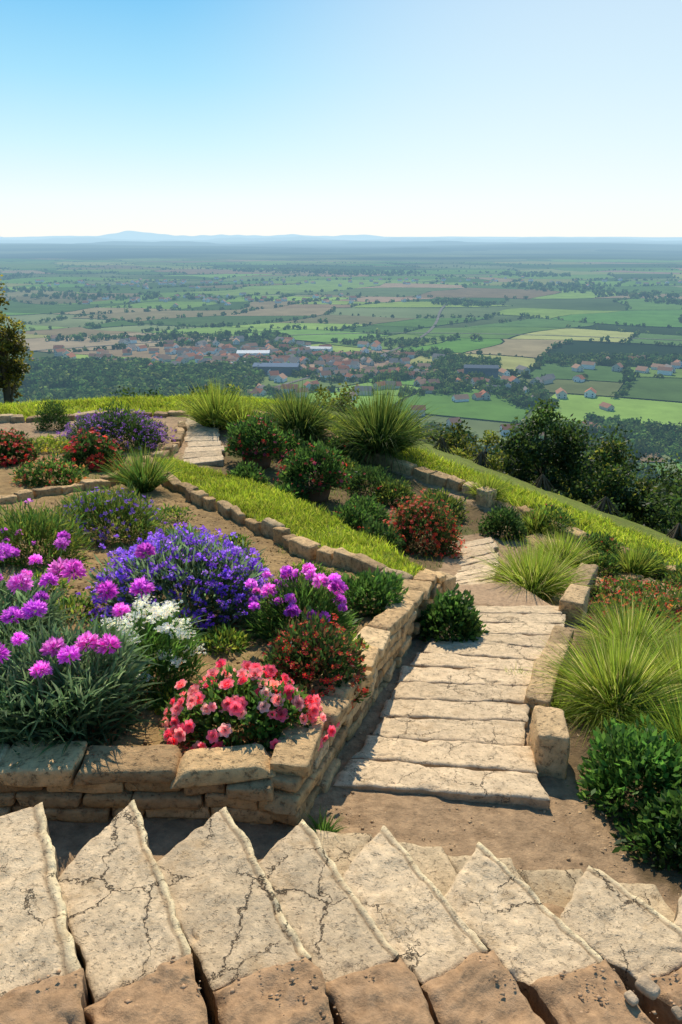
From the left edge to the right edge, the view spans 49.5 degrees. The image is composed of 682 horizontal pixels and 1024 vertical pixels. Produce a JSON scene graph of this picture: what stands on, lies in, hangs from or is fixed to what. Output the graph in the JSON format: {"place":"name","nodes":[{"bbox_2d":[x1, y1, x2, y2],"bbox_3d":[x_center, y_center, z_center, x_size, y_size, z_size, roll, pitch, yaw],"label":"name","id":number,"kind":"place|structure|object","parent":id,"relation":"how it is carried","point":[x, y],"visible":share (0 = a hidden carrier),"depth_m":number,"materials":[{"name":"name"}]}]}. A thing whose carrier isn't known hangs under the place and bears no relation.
{"place":"outdoors","nodes":[
{"label":"outdoors","id":0,"kind":"place"},
{"bbox_2d":[92,442,188,492],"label":"fountain grass","id":1,"kind":"object","parent":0,"point":[144,478],"depth_m":9.75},
{"bbox_2d":[0,388,339,407],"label":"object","id":2,"kind":"object","parent":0,"point":[24,399],"visible":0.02,"depth_m":697.68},
{"bbox_2d":[163,376,260,429],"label":"fountain grass","id":3,"kind":"object","parent":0,"point":[196,413],"depth_m":14.32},
{"bbox_2d":[203,392,271,433],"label":"fountain grass","id":4,"kind":"object","parent":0,"point":[242,415],"depth_m":14.12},
{"bbox_2d":[0,400,681,1023],"bbox_3d":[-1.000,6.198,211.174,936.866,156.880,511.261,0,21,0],"label":"hill ground","id":5,"kind":"structure","parent":0,"point":[420,816],"depth_m":3.65,"materials":[{"name":"soil"}]},
{"bbox_2d":[0,274,33,404],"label":"broadleaf tree","id":6,"kind":"object","parent":5,"relation":"on","point":[12,344],"visible":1,"depth_m":18.88,"materials":[{"name":"green plant"}]},
{"bbox_2d":[0,427,41,466],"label":"red flower bush","id":7,"kind":"object","parent":5,"relation":"on","point":[12,444],"visible":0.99,"depth_m":10.99,"materials":[{"name":"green plant"}]},
{"bbox_2d":[0,530,75,651],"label":"pink carnation plant","id":8,"kind":"object","parent":5,"relation":"on","point":[17,597],"visible":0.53,"depth_m":4.42,"materials":[{"name":"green plant"}]},
{"bbox_2d":[0,498,96,570],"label":"green shrub","id":9,"kind":"object","parent":5,"relation":"on","point":[26,529],"visible":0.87,"depth_m":6.39,"materials":[{"name":"green plant"}]},
{"bbox_2d":[8,452,89,487],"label":"orange flower bush","id":10,"kind":"object","parent":5,"relation":"on","point":[55,467],"visible":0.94,"depth_m":9.82,"materials":[{"name":"green plant"}]},
{"bbox_2d":[30,433,70,454],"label":"yellow flower plant","id":11,"kind":"object","parent":5,"relation":"on","point":[51,441],"visible":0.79,"depth_m":11.92,"materials":[{"name":"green plant"}]},
{"bbox_2d":[32,397,70,431],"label":"shrub","id":12,"kind":"object","parent":5,"relation":"on","point":[43,420],"visible":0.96,"depth_m":13.75,"materials":[{"name":"green plant"}]},
{"bbox_2d":[54,591,104,626],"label":"weed plant","id":13,"kind":"object","parent":5,"relation":"on","point":[69,603],"visible":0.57,"depth_m":5.17,"materials":[{"name":"green plant"}]},
{"bbox_2d":[0,542,162,767],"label":"pink carnation plant","id":14,"kind":"object","parent":5,"relation":"on","point":[69,681],"visible":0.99,"depth_m":3.55,"materials":[{"name":"green plant"}]},
{"bbox_2d":[0,421,186,503],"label":"stone edging","id":15,"kind":"object","parent":5,"relation":"on","point":[26,494],"visible":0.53,"depth_m":9.70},
{"bbox_2d":[0,410,187,422],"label":"stone edging","id":16,"kind":"object","parent":5,"relation":"on","point":[14,418],"visible":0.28,"depth_m":15.10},
{"bbox_2d":[61,426,130,473],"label":"red flower bush","id":17,"kind":"object","parent":5,"relation":"on","point":[83,447],"visible":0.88,"depth_m":10.93,"materials":[{"name":"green plant"}]},
{"bbox_2d":[49,478,173,549],"bbox_3d":[-2.390,0.006,7.421,1.353,0.662,1.177,0,21,0],"label":"heather shrub","id":18,"kind":"object","parent":5,"relation":"on","point":[110,505],"visible":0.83,"depth_m":7.31,"materials":[{"name":"green plant"}]},
{"bbox_2d":[55,398,176,452],"bbox_3d":[-3.852,-1.482,12.585,2.083,0.906,1.496,0,21,0],"label":"purple heather bush","id":19,"kind":"object","parent":5,"relation":"on","point":[126,424],"visible":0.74,"depth_m":12.43,"materials":[{"name":"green plant"}]},
{"bbox_2d":[0,741,275,824],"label":"stone retaining wall","id":20,"kind":"structure","parent":5,"relation":"on","point":[83,783],"depth_m":3.29,"materials":[{"name":"stone"}]},
{"bbox_2d":[85,593,214,703],"bbox_3d":[-1.104,0.749,4.163,0.788,0.542,0.784,-7,22,-18],"label":"white flower plant","id":21,"kind":"object","parent":5,"relation":"on","point":[167,636],"visible":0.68,"depth_m":4.09,"materials":[{"name":"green plant"}]},
{"bbox_2d":[143,679,189,714],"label":"weed plant","id":22,"kind":"object","parent":5,"relation":"on","point":[167,695],"visible":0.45,"depth_m":3.92,"materials":[{"name":"green plant"}]},
{"bbox_2d":[75,521,281,638],"bbox_3d":[-1.128,0.422,5.237,1.467,0.860,1.252,0,21,0],"label":"purple flower bush","id":23,"kind":"object","parent":5,"relation":"on","point":[200,567],"visible":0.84,"depth_m":5.06,"materials":[{"name":"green plant"}]},
{"bbox_2d":[2,493,381,752],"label":"soil clods","id":24,"kind":"object","parent":5,"relation":"on","point":[142,713],"visible":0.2,"depth_m":6.55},
{"bbox_2d":[182,418,224,465],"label":"stone path steps","id":25,"kind":"structure","parent":5,"relation":"on","point":[204,446],"depth_m":13.19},
{"bbox_2d":[197,623,256,655],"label":"weed plant","id":26,"kind":"object","parent":5,"relation":"on","point":[216,633],"visible":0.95,"depth_m":4.71,"materials":[{"name":"green plant"}]},
{"bbox_2d":[225,459,270,485],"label":"green shrub","id":27,"kind":"object","parent":5,"relation":"on","point":[244,471],"visible":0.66,"depth_m":11.51,"materials":[{"name":"green plant"}]},
{"bbox_2d":[159,658,339,751],"bbox_3d":[-0.469,0.955,3.635,0.928,0.398,0.632,0,21,0],"label":"pink rose bush","id":28,"kind":"object","parent":5,"relation":"on","point":[227,694],"visible":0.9,"depth_m":3.56,"materials":[{"name":"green plant"}]},
{"bbox_2d":[238,443,274,468],"bbox_3d":[-1.440,-0.939,12.674,0.648,0.340,0.648,0,21,0],"label":"flower pot","id":29,"kind":"object","parent":5,"relation":"on","point":[264,463],"visible":0.34,"depth_m":12.48,"materials":[{"name":"ceramic"}]},
{"bbox_2d":[223,411,289,460],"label":"red flower bush","id":30,"kind":"object","parent":29,"relation":"in","point":[258,429],"visible":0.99,"depth_m":12.37,"materials":[{"name":"green plant"}]},
{"bbox_2d":[143,455,412,581],"bbox_3d":[-1.230,-0.020,8.660,0.275,0.686,6.217,-14,24,-32],"label":"stone edging","id":31,"kind":"object","parent":5,"relation":"on","point":[294,544],"visible":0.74,"depth_m":7.72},
{"bbox_2d":[153,455,425,574],"bbox_3d":[-0.838,-0.206,9.064,1.156,0.664,6.433,-13,24,-31],"label":"lawn strip","id":32,"kind":"object","parent":5,"relation":"on","point":[230,486],"visible":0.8,"depth_m":8.88,"materials":[{"name":"green plant"}]},
{"bbox_2d":[271,479,310,503],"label":"green shrub","id":33,"kind":"object","parent":5,"relation":"on","point":[289,487],"visible":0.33,"depth_m":10.86,"materials":[{"name":"green plant"}]},
{"bbox_2d":[274,428,308,460],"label":"green shrub","id":34,"kind":"object","parent":5,"relation":"on","point":[292,440],"visible":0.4,"depth_m":13.32,"materials":[{"name":"green plant"}]},
{"bbox_2d":[234,381,351,448],"bbox_3d":[-0.854,-1.699,14.286,2.519,1.867,2.423,0,21,0],"label":"ornamental grass mound","id":35,"kind":"object","parent":5,"relation":"on","point":[307,423],"visible":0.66,"depth_m":14.02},
{"bbox_2d":[231,562,360,651],"bbox_3d":[-0.264,0.637,4.946,0.801,0.623,0.847,18,27,39],"label":"magenta flower bush","id":36,"kind":"object","parent":5,"relation":"on","point":[294,599],"visible":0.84,"depth_m":4.87,"materials":[{"name":"purple plant"}]},
{"bbox_2d":[290,472,334,502],"bbox_3d":[-0.440,-0.344,11.401,0.713,0.340,0.713,0,21,0],"label":"flower pot","id":37,"kind":"object","parent":5,"relation":"on","point":[316,496],"visible":0.38,"depth_m":11.19,"materials":[{"name":"ceramic"}]},
{"bbox_2d":[273,435,353,496],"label":"red flower bush","id":38,"kind":"object","parent":37,"relation":"in","point":[302,465],"visible":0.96,"depth_m":11.08,"materials":[{"name":"green plant"}]},
{"bbox_2d":[257,605,370,702],"bbox_3d":[-0.157,0.805,4.151,0.676,0.474,0.652,-13,24,-30],"label":"red flower bush","id":39,"kind":"object","parent":5,"relation":"on","point":[294,659],"visible":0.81,"depth_m":4.06,"materials":[{"name":"green plant"}]},
{"bbox_2d":[311,381,362,416],"bbox_3d":[-0.045,-2.060,20.058,2.728,3.047,2.547,0,21,0],"label":"broadleaf tree","id":40,"kind":"object","parent":5,"relation":"on","point":[337,398],"visible":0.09,"depth_m":19.68,"materials":[{"name":"green plant"}]},
{"bbox_2d":[0,800,681,1023],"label":"stone steps","id":41,"kind":"structure","parent":5,"relation":"on","point":[114,905],"depth_m":2.54,"materials":[{"name":"stone"}]},
{"bbox_2d":[0,950,681,1023],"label":"dirt covered steps","id":42,"kind":"structure","parent":5,"relation":"on","point":[466,991],"depth_m":2.21,"materials":[{"name":"stone"}]},
{"bbox_2d":[36,951,681,1023],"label":"dirt clods","id":43,"kind":"object","parent":42,"relation":"on","point":[292,979],"visible":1,"depth_m":2.25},
{"bbox_2d":[624,974,681,1020],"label":"loose stones","id":44,"kind":"object","parent":42,"relation":"on","point":[647,986],"visible":1,"depth_m":2.30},
{"bbox_2d":[320,429,363,461],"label":"green shrub","id":45,"kind":"object","parent":5,"relation":"on","point":[339,443],"visible":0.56,"depth_m":13.50,"materials":[{"name":"green plant"}]},
{"bbox_2d":[332,501,370,531],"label":"green shrub","id":46,"kind":"object","parent":5,"relation":"on","point":[349,517],"visible":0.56,"depth_m":9.78,"materials":[{"name":"green plant"}]},
{"bbox_2d":[264,569,445,825],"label":"stone retaining wall","id":47,"kind":"structure","parent":5,"relation":"on","point":[303,768],"depth_m":3.95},
{"bbox_2d":[337,493,390,523],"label":"green shrub","id":48,"kind":"object","parent":5,"relation":"on","point":[372,507],"visible":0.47,"depth_m":10.50,"materials":[{"name":"green plant"}]},
{"bbox_2d":[252,410,477,496],"bbox_3d":[0.322,-1.133,13.919,5.550,0.881,0.542,17,26,38],"label":"stone edging","id":49,"kind":"object","parent":5,"relation":"on","point":[425,475],"visible":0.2,"depth_m":12.84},
{"bbox_2d":[325,566,408,622],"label":"green shrub","id":50,"kind":"object","parent":5,"relation":"on","point":[370,584],"visible":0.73,"depth_m":5.47,"materials":[{"name":"green plant"}]},
{"bbox_2d":[341,464,395,498],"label":"green shrub","id":51,"kind":"object","parent":5,"relation":"on","point":[357,477],"visible":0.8,"depth_m":11.97,"materials":[{"name":"green plant"}]},
{"bbox_2d":[304,371,459,477],"bbox_3d":[0.761,-1.455,13.645,3.064,2.231,3.028,-10,23,-25],"label":"ornamental grass mound","id":52,"kind":"object","parent":5,"relation":"on","point":[376,427],"visible":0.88,"depth_m":13.38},
{"bbox_2d":[358,515,405,554],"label":"green shrub","id":53,"kind":"object","parent":5,"relation":"on","point":[389,533],"visible":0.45,"depth_m":8.91,"materials":[{"name":"green plant"}]},
{"bbox_2d":[369,477,416,507],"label":"green shrub","id":54,"kind":"object","parent":5,"relation":"on","point":[387,489],"visible":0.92,"depth_m":11.61,"materials":[{"name":"green plant"}]},
{"bbox_2d":[383,488,467,558],"bbox_3d":[1.030,0.137,9.400,1.208,0.849,1.099,0,21,0],"label":"orange red flower bush","id":55,"kind":"object","parent":5,"relation":"on","point":[429,520],"visible":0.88,"depth_m":9.24,"materials":[{"name":"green plant"}]},
{"bbox_2d":[410,487,469,522],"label":"green shrub","id":56,"kind":"object","parent":5,"relation":"on","point":[456,503],"visible":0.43,"depth_m":11.21,"materials":[{"name":"green plant"}]},
{"bbox_2d":[414,418,483,456],"bbox_3d":[2.414,-1.046,19.354,2.622,2.873,2.618,0,21,0],"label":"broadleaf tree","id":57,"kind":"object","parent":5,"relation":"on","point":[451,441],"visible":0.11,"depth_m":18.86,"materials":[{"name":"green plant"}]},
{"bbox_2d":[333,605,565,809],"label":"stone path steps","id":58,"kind":"structure","parent":5,"relation":"on","point":[453,724],"depth_m":4.33,"materials":[{"name":"stone"}]},
{"bbox_2d":[415,583,489,643],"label":"leafy shrub","id":59,"kind":"object","parent":5,"relation":"on","point":[445,610],"visible":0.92,"depth_m":5.71,"materials":[{"name":"green plant"}]},
{"bbox_2d":[270,441,679,636],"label":"ground weeds","id":60,"kind":"object","parent":5,"relation":"on","point":[357,491],"visible":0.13,"depth_m":11.20,"materials":[{"name":"green plant"}]},
{"bbox_2d":[455,537,499,584],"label":"stone path steps","id":61,"kind":"structure","parent":5,"relation":"on","point":[469,567],"depth_m":8.93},
{"bbox_2d":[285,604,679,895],"bbox_3d":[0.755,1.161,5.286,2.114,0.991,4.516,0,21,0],"label":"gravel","id":62,"kind":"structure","parent":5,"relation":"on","point":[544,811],"depth_m":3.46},
{"bbox_2d":[461,451,511,476],"bbox_3d":[2.983,-0.315,16.116,1.650,2.097,1.504,-8,22,-20],"label":"broadleaf tree","id":63,"kind":"object","parent":5,"relation":"on","point":[481,459],"visible":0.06,"depth_m":15.82,"materials":[{"name":"green plant"}]},
{"bbox_2d":[476,486,496,507],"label":"stone block","id":64,"kind":"structure","parent":5,"relation":"on","point":[484,501],"depth_m":11.87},
{"bbox_2d":[460,471,515,506],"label":"fountain grass","id":65,"kind":"object","parent":5,"relation":"on","point":[493,484],"depth_m":12.02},
{"bbox_2d":[452,430,530,476],"bbox_3d":[3.386,-0.514,17.948,2.441,2.946,2.266,0,21,0],"label":"broadleaf tree","id":66,"kind":"object","parent":5,"relation":"on","point":[488,439],"visible":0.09,"depth_m":17.70,"materials":[{"name":"green plant"}]},
{"bbox_2d":[313,829,674,922],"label":"flagstones","id":67,"kind":"object","parent":5,"relation":"on","point":[440,869],"visible":0.23,"depth_m":3.07,"materials":[{"name":"stone"}]},
{"bbox_2d":[456,582,551,605],"bbox_3d":[1.513,0.855,7.165,0.996,0.153,0.627,0,21,0],"label":"path landing","id":68,"kind":"object","parent":5,"relation":"on","point":[491,594],"visible":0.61,"depth_m":7.12,"materials":[{"name":"stone"}]},
{"bbox_2d":[478,505,529,540],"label":"leafy shrub","id":69,"kind":"object","parent":5,"relation":"on","point":[515,525],"visible":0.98,"depth_m":10.58,"materials":[{"name":"green plant"}]},
{"bbox_2d":[466,532,606,604],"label":"fountain grass","id":70,"kind":"object","parent":5,"relation":"on","point":[535,576],"depth_m":7.46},
{"bbox_2d":[516,503,567,536],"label":"fountain grass","id":71,"kind":"object","parent":5,"relation":"on","point":[536,517],"depth_m":10.88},
{"bbox_2d":[524,658,561,715],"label":"stone block","id":72,"kind":"structure","parent":5,"relation":"on","point":[534,688],"depth_m":4.69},
{"bbox_2d":[495,398,596,496],"bbox_3d":[4.485,-0.470,16.937,2.673,4.309,2.720,0,21,0],"label":"broadleaf tree","id":73,"kind":"object","parent":5,"relation":"on","point":[543,454],"visible":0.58,"depth_m":16.28,"materials":[{"name":"green plant"}]},
{"bbox_2d":[528,705,569,779],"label":"stone block","id":74,"kind":"structure","parent":5,"relation":"on","point":[549,741],"depth_m":3.89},
{"bbox_2d":[524,502,578,538],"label":"green shrub","id":75,"kind":"object","parent":5,"relation":"on","point":[561,516],"visible":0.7,"depth_m":10.91,"materials":[{"name":"green plant"}]},
{"bbox_2d":[540,642,568,673],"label":"stone block","id":76,"kind":"structure","parent":5,"relation":"on","point":[550,650],"depth_m":5.27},
{"bbox_2d":[518,526,602,569],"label":"fountain grass","id":77,"kind":"object","parent":5,"relation":"on","point":[569,549],"depth_m":9.31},
{"bbox_2d":[548,625,573,646],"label":"stone block","id":78,"kind":"structure","parent":5,"relation":"on","point":[555,636],"depth_m":5.73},
{"bbox_2d":[558,584,588,624],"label":"stone block","id":79,"kind":"structure","parent":5,"relation":"on","point":[578,595],"depth_m":6.57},
{"bbox_2d":[566,563,597,592],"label":"stone block","id":80,"kind":"structure","parent":5,"relation":"on","point":[593,570],"depth_m":8.01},
{"bbox_2d":[517,505,675,578],"bbox_3d":[4.355,0.785,9.366,0.456,0.640,5.903,-11,23,-27],"label":"stone edging","id":81,"kind":"object","parent":5,"relation":"on","point":[521,510],"visible":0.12,"depth_m":10.86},
{"bbox_2d":[512,617,681,749],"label":"fountain grass","id":82,"kind":"object","parent":5,"relation":"on","point":[588,689],"depth_m":4.57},
{"bbox_2d":[547,424,650,503],"bbox_3d":[6.570,-0.669,19.373,3.010,3.155,2.621,-10,23,-26],"label":"broadleaf tree","id":83,"kind":"object","parent":5,"relation":"on","point":[630,466],"visible":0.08,"depth_m":19.05,"materials":[{"name":"green plant"}]},
{"bbox_2d":[520,533,681,599],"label":"stone edging","id":84,"kind":"object","parent":5,"relation":"on","point":[632,575],"visible":0.11,"depth_m":9.31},
{"bbox_2d":[578,529,625,563],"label":"green shrub","id":85,"kind":"object","parent":5,"relation":"on","point":[607,541],"visible":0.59,"depth_m":10.18,"materials":[{"name":"green plant"}]},
{"bbox_2d":[580,546,628,577],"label":"green shrub","id":86,"kind":"object","parent":5,"relation":"on","point":[607,561],"visible":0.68,"depth_m":9.33,"materials":[{"name":"green plant"}]},
{"bbox_2d":[587,496,634,521],"bbox_3d":[4.961,0.968,14.101,1.950,2.662,2.081,0,21,0],"label":"broadleaf tree","id":87,"kind":"object","parent":5,"relation":"on","point":[609,505],"visible":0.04,"depth_m":13.73,"materials":[{"name":"green plant"}]},
{"bbox_2d":[565,436,665,528],"bbox_3d":[5.887,0.175,15.990,2.611,3.607,2.208,0,21,0],"label":"broadleaf tree","id":88,"kind":"object","parent":5,"relation":"on","point":[609,478],"visible":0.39,"depth_m":15.36,"materials":[{"name":"green plant"}]},
{"bbox_2d":[557,592,680,660],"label":"fountain grass","id":89,"kind":"object","parent":5,"relation":"on","point":[620,619],"depth_m":5.71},
{"bbox_2d":[566,714,681,832],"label":"leafy shrub","id":90,"kind":"object","parent":5,"relation":"on","point":[629,756],"visible":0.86,"depth_m":3.62,"materials":[{"name":"green plant"}]},
{"bbox_2d":[590,575,660,601],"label":"red flower ground cover","id":91,"kind":"object","parent":5,"relation":"on","point":[624,583],"visible":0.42,"depth_m":7.94,"materials":[{"name":"green plant"}]},
{"bbox_2d":[570,608,681,719],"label":"fountain grass","id":92,"kind":"object","parent":5,"relation":"on","point":[673,646],"depth_m":4.97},
{"bbox_2d":[587,586,680,636],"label":"red flower ground cover","id":93,"kind":"object","parent":5,"relation":"on","point":[628,600],"visible":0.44,"depth_m":7.01,"materials":[{"name":"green plant"}]},
{"bbox_2d":[589,672,681,784],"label":"fountain grass","id":94,"kind":"object","parent":5,"relation":"on","point":[675,730],"depth_m":4.24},
{"bbox_2d":[609,786,681,873],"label":"leafy shrub","id":95,"kind":"object","parent":5,"relation":"on","point":[664,826],"visible":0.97,"depth_m":3.31,"materials":[{"name":"green plant"}]},
{"bbox_2d":[627,453,681,527],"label":"broadleaf tree","id":96,"kind":"object","parent":5,"relation":"on","point":[665,478],"visible":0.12,"depth_m":16.43,"materials":[{"name":"green plant"}]},
{"bbox_2d":[629,590,681,625],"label":"red flower ground cover","id":97,"kind":"object","parent":5,"relation":"on","point":[666,599],"visible":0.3,"depth_m":7.35,"materials":[{"name":"green plant"}]},
{"bbox_2d":[637,577,681,604],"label":"red flower ground cover","id":98,"kind":"object","parent":5,"relation":"on","point":[670,588],"visible":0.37,"depth_m":8.21,"materials":[{"name":"green plant"}]},
{"bbox_2d":[638,475,681,535],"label":"broadleaf tree","id":99,"kind":"object","parent":5,"relation":"on","point":[668,512],"visible":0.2,"depth_m":14.13,"materials":[{"name":"green plant"}]},
{"bbox_2d":[0,236,681,482],"bbox_3d":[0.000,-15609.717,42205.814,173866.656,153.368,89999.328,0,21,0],"label":"valley ground","id":100,"kind":"structure","parent":0,"point":[551,251],"depth_m":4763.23,"materials":[{"name":"plant"}]},
{"bbox_2d":[0,354,271,399],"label":"valley woodland","id":101,"kind":"object","parent":100,"relation":"on","point":[67,372],"visible":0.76,"depth_m":800.93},
{"bbox_2d":[252,363,299,374],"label":"warehouse","id":102,"kind":"structure","parent":100,"relation":"on","point":[286,368],"depth_m":852.04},
{"bbox_2d":[86,336,469,394],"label":"valley woodland","id":103,"kind":"object","parent":100,"relation":"on","point":[374,356],"visible":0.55,"depth_m":939.56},
{"bbox_2d":[0,267,679,300],"bbox_3d":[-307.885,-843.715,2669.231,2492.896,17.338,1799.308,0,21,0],"label":"valley woodland","id":104,"kind":"object","parent":100,"relation":"on","point":[536,285],"visible":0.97,"depth_m":2189.38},
{"bbox_2d":[0,262,681,485],"bbox_3d":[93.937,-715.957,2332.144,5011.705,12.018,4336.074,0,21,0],"label":"hedgerow trees","id":105,"kind":"object","parent":100,"relation":"on","point":[629,374],"visible":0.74,"depth_m":1428.99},
{"bbox_2d":[5,275,681,438],"bbox_3d":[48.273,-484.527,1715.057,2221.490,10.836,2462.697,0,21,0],"label":"village","id":106,"kind":"object","parent":100,"relation":"on","point":[199,350],"visible":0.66,"depth_m":928.08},
{"bbox_2d":[44,296,681,341],"bbox_3d":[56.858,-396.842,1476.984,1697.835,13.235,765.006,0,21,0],"label":"valley woodland","id":107,"kind":"object","parent":100,"relation":"on","point":[269,334],"visible":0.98,"depth_m":1152.43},
{"bbox_2d":[386,351,681,442],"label":"valley woodland","id":108,"kind":"object","parent":100,"relation":"on","point":[454,361],"visible":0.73,"depth_m":826.62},
{"bbox_2d":[420,416,681,499],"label":"valley woodland","id":109,"kind":"object","parent":100,"relation":"on","point":[670,443],"visible":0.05,"depth_m":563.04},
{"bbox_2d":[0,393,681,565],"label":"ridge lawn","id":110,"kind":"structure","parent":0,"point":[586,518],"depth_m":13.57,"materials":[{"name":"green plant"}]},
{"bbox_2d":[0,231,681,253],"bbox_3d":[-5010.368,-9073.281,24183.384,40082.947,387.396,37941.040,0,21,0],"label":"distant hills","id":111,"kind":"structure","parent":0,"point":[128,238],"depth_m":20135.58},
{"bbox_2d":[0,0,681,236],"label":"sky","id":112,"kind":"structure","parent":0,"point":[385,118],"materials":[{"name":"blue"}]},
{"bbox_2d":[605,537,671,581],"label":"fountain grass","id":113,"kind":"object","parent":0,"point":[633,564],"depth_m":9.35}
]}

